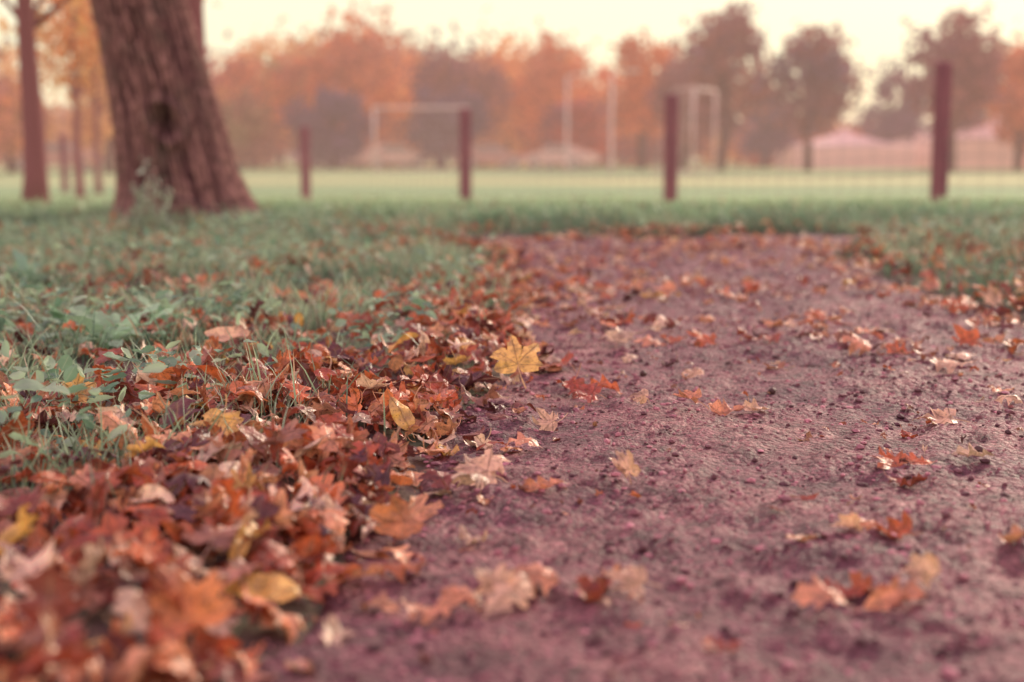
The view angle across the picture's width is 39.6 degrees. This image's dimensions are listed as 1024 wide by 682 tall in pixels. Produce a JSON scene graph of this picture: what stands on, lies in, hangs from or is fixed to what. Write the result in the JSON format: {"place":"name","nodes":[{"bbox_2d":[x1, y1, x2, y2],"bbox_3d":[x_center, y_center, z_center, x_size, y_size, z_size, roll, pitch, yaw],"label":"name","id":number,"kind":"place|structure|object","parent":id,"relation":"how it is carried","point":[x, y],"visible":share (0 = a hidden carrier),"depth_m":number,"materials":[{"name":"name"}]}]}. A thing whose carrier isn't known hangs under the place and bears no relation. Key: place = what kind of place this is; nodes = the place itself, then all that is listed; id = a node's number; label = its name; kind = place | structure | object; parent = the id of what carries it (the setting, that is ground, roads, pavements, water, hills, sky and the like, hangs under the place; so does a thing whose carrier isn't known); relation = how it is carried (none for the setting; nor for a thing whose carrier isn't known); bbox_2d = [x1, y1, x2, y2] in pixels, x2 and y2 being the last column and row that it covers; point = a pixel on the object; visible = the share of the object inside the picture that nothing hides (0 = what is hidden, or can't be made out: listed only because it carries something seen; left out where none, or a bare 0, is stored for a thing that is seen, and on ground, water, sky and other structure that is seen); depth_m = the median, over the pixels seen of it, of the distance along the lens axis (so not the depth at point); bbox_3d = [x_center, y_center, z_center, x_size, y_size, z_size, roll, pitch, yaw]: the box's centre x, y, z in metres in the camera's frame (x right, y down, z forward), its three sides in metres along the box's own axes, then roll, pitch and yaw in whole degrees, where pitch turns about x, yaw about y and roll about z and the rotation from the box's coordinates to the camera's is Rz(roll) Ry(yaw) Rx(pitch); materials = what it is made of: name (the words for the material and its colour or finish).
{"place":"outdoors","nodes":[
{"label":"outdoors","id":0,"kind":"place"},
{"bbox_2d":[0,154,1023,681],"bbox_3d":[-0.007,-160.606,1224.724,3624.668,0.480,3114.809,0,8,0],"label":"grass field ground","id":1,"kind":"structure","parent":0,"point":[604,180],"depth_m":33.41,"materials":[{"name":"green plant"}]},
{"bbox_2d":[0,248,65,283],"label":"dandelion plant","id":2,"kind":"object","parent":1,"relation":"on","point":[18,256],"visible":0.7,"depth_m":4.37,"materials":[{"name":"green plant"}]},
{"bbox_2d":[0,0,106,198],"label":"young tree","id":3,"kind":"object","parent":1,"relation":"on","point":[76,55],"visible":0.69,"depth_m":26.52,"materials":[{"name":"orange plant"}]},
{"bbox_2d":[5,142,102,171],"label":"parked car","id":4,"kind":"object","parent":1,"relation":"on","point":[53,154],"visible":0.36,"depth_m":68.65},
{"bbox_2d":[30,304,92,326],"bbox_3d":[-1.000,-0.057,3.210,0.161,0.073,0.225,0,8,0],"label":"dandelion plant","id":5,"kind":"object","parent":1,"relation":"on","point":[55,313],"visible":0.47,"depth_m":3.17,"materials":[{"name":"green plant"}]},
{"bbox_2d":[33,0,106,193],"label":"young tree","id":6,"kind":"object","parent":1,"relation":"on","point":[95,99],"visible":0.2,"depth_m":30.59,"materials":[{"name":"orange plant"}]},
{"bbox_2d":[37,303,172,348],"bbox_3d":[-0.816,-0.021,2.875,0.247,0.098,0.228,0,8,0],"label":"dandelion plant","id":7,"kind":"object","parent":1,"relation":"on","point":[101,321],"visible":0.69,"depth_m":2.90,"materials":[{"name":"green plant"}]},
{"bbox_2d":[0,0,220,202],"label":"young tree","id":8,"kind":"object","parent":1,"relation":"on","point":[35,172],"visible":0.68,"depth_m":14.26,"materials":[{"name":"brown plant"}]},
{"bbox_2d":[130,156,173,232],"bbox_3d":[-1.789,-0.714,7.068,0.218,0.412,0.153,0,8,0],"label":"tall weed","id":9,"kind":"object","parent":1,"relation":"on","point":[150,217],"visible":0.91,"depth_m":7.08,"materials":[{"name":"green plant"}]},
{"bbox_2d":[121,288,205,321],"bbox_3d":[-0.812,-0.075,3.282,0.151,0.094,0.170,5,9,33],"label":"dandelion plant","id":10,"kind":"object","parent":1,"relation":"on","point":[165,303],"visible":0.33,"depth_m":3.30,"materials":[{"name":"green plant"}]},
{"bbox_2d":[89,0,262,223],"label":"oak tree","id":11,"kind":"object","parent":1,"relation":"on","point":[166,114],"visible":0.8,"depth_m":8.25,"materials":[{"name":"brown plant"}]},
{"bbox_2d":[188,0,206,62],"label":"young tree","id":12,"kind":"object","parent":1,"relation":"on","point":[196,9],"visible":0.12,"depth_m":12.67,"materials":[{"name":"brown plant"}]},
{"bbox_2d":[191,285,250,313],"bbox_3d":[-0.717,-0.093,3.476,0.158,0.078,0.130,-6,10,-39],"label":"dandelion plant","id":13,"kind":"object","parent":1,"relation":"on","point":[239,290],"visible":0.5,"depth_m":3.48,"materials":[{"name":"green plant"}]},
{"bbox_2d":[291,153,353,168],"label":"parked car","id":14,"kind":"object","parent":1,"relation":"on","point":[320,166],"visible":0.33,"depth_m":82.41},
{"bbox_2d":[352,144,428,168],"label":"parked car","id":15,"kind":"object","parent":1,"relation":"on","point":[402,158],"visible":0.81,"depth_m":82.57,"materials":[{"name":"grey metal"}]},
{"bbox_2d":[372,106,469,171],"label":"football goal","id":16,"kind":"object","parent":1,"relation":"on","point":[400,107],"visible":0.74,"depth_m":69.30,"materials":[{"name":"white metal"}]},
{"bbox_2d":[0,0,932,173],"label":"distant trees","id":17,"kind":"object","parent":1,"relation":"on","point":[338,84],"visible":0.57,"depth_m":82.86,"materials":[{"name":"orange plant"}]},
{"bbox_2d":[449,144,523,167],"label":"parked car","id":18,"kind":"object","parent":1,"relation":"on","point":[479,151],"visible":0.62,"depth_m":84.59,"materials":[{"name":"grey metal"}]},
{"bbox_2d":[0,192,1023,681],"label":"fallen leaves","id":19,"kind":"object","parent":1,"relation":"on","point":[168,605],"depth_m":1.76,"materials":[{"name":"brown plant"}]},
{"bbox_2d":[0,196,1023,676],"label":"grass","id":20,"kind":"structure","parent":1,"relation":"on","point":[514,224],"depth_m":4.72,"materials":[{"name":"green plant"}]},
{"bbox_2d":[0,204,1023,457],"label":"lawn weeds","id":21,"kind":"object","parent":1,"relation":"on","point":[68,368],"visible":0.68,"depth_m":3.29,"materials":[{"name":"green plant"}]},
{"bbox_2d":[59,62,1023,204],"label":"wire fence","id":22,"kind":"object","parent":1,"relation":"on","point":[941,140],"visible":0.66,"depth_m":16.50,"materials":[{"name":"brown wood"}]},
{"bbox_2d":[523,144,599,167],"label":"parked car","id":23,"kind":"object","parent":1,"relation":"on","point":[576,153],"visible":0.89,"depth_m":83.58,"materials":[{"name":"grey metal"}]},
{"bbox_2d":[565,73,594,169],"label":"street lamp","id":24,"kind":"object","parent":1,"relation":"on","point":[567,124],"visible":0.93,"depth_m":74.06,"materials":[{"name":"grey metal"}]},
{"bbox_2d":[609,69,639,170],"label":"street lamp","id":25,"kind":"object","parent":1,"relation":"on","point":[611,168],"visible":0.93,"depth_m":71.09,"materials":[{"name":"grey metal"}]},
{"bbox_2d":[589,28,681,168],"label":"autumn tree","id":26,"kind":"object","parent":1,"relation":"on","point":[630,107],"visible":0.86,"depth_m":80.14,"materials":[{"name":"orange plant"}]},
{"bbox_2d":[643,52,721,169],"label":"autumn tree","id":27,"kind":"object","parent":1,"relation":"on","point":[659,88],"visible":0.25,"depth_m":76.77,"materials":[{"name":"brown plant"}]},
{"bbox_2d":[652,86,716,172],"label":"football goal","id":28,"kind":"object","parent":1,"relation":"on","point":[694,89],"visible":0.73,"depth_m":65.23,"materials":[{"name":"white metal"}]},
{"bbox_2d":[651,1,782,169],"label":"autumn tree","id":29,"kind":"object","parent":1,"relation":"on","point":[718,49],"visible":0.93,"depth_m":71.99,"materials":[{"name":"brown plant"}]},
{"bbox_2d":[734,87,798,167],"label":"autumn tree","id":30,"kind":"object","parent":1,"relation":"on","point":[764,150],"visible":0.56,"depth_m":86.70,"materials":[{"name":"brown plant"}]},
{"bbox_2d":[750,17,873,170],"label":"autumn tree","id":31,"kind":"object","parent":1,"relation":"on","point":[826,73],"visible":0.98,"depth_m":70.12,"materials":[{"name":"brown plant"}]},
{"bbox_2d":[776,124,916,168],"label":"marquee tent","id":32,"kind":"object","parent":1,"relation":"on","point":[881,151],"visible":0.91,"depth_m":83.84,"materials":[{"name":"white fabric"}]},
{"bbox_2d":[851,56,932,141],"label":"autumn tree","id":33,"kind":"object","parent":1,"relation":"on","point":[897,116],"visible":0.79,"depth_m":90.12,"materials":[{"name":"brown plant"}]},
{"bbox_2d":[891,130,927,145],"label":"marquee tent","id":34,"kind":"object","parent":1,"relation":"on","point":[920,135],"visible":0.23,"depth_m":89.73,"materials":[{"name":"white fabric"}]},
{"bbox_2d":[887,2,1020,171],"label":"autumn tree","id":35,"kind":"object","parent":1,"relation":"on","point":[962,50],"visible":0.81,"depth_m":67.85,"materials":[{"name":"brown plant"}]},
{"bbox_2d":[915,115,1023,168],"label":"marquee tent","id":36,"kind":"object","parent":1,"relation":"on","point":[968,153],"visible":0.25,"depth_m":79.87,"materials":[{"name":"white fabric"}]},
{"bbox_2d":[956,103,1016,132],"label":"autumn tree","id":37,"kind":"object","parent":1,"relation":"on","point":[979,115],"visible":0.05,"depth_m":83.04,"materials":[{"name":"brown plant"}]},
{"bbox_2d":[973,32,1023,169],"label":"autumn tree","id":38,"kind":"object","parent":1,"relation":"on","point":[1012,111],"visible":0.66,"depth_m":74.32,"materials":[{"name":"orange plant"}]},
{"bbox_2d":[0,192,1023,223],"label":"meadow grass","id":39,"kind":"structure","parent":0,"point":[388,203],"depth_m":10.44,"materials":[{"name":"green plant"}]},
{"bbox_2d":[0,0,1023,153],"label":"sky","id":40,"kind":"structure","parent":0,"point":[878,30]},
{"bbox_2d":[219,234,1023,681],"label":"dirt path","id":41,"kind":"structure","parent":0,"point":[897,642],"depth_m":1.67,"materials":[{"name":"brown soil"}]},
{"bbox_2d":[640,370,646,375],"bbox_3d":[0.248,0.061,2.684,0.014,0.012,0.013,0,8,0],"label":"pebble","id":42,"kind":"object","parent":41,"relation":"on","point":[643,373],"visible":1,"depth_m":2.68,"materials":[{"name":"brown stone"}]},
{"bbox_2d":[768,387,775,393],"bbox_3d":[0.463,0.089,2.531,0.014,0.013,0.014,0,8,0],"label":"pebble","id":43,"kind":"object","parent":41,"relation":"on","point":[771,390],"visible":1,"depth_m":2.53,"materials":[{"name":"stone"}]},
{"bbox_2d":[762,499,802,505],"bbox_3d":[0.322,0.192,1.699,0.057,0.006,0.011,-3,8,-23],"label":"twig","id":44,"kind":"object","parent":41,"relation":"on","point":[770,503],"visible":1,"depth_m":1.70,"materials":[{"name":"wood"}]},
{"bbox_2d":[790,364,828,366],"bbox_3d":[0.593,0.052,2.882,0.105,0.013,0.024,4,9,30],"label":"twig","id":45,"kind":"object","parent":41,"relation":"on","point":[808,365],"visible":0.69,"depth_m":2.88,"materials":[{"name":"wood"}]},
{"bbox_2d":[974,445,983,452],"bbox_3d":[0.651,0.152,1.984,0.016,0.014,0.015,-6,9,-37],"label":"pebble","id":46,"kind":"object","parent":41,"relation":"on","point":[978,448],"visible":0.65,"depth_m":1.98,"materials":[{"name":"stone"}]}
]}

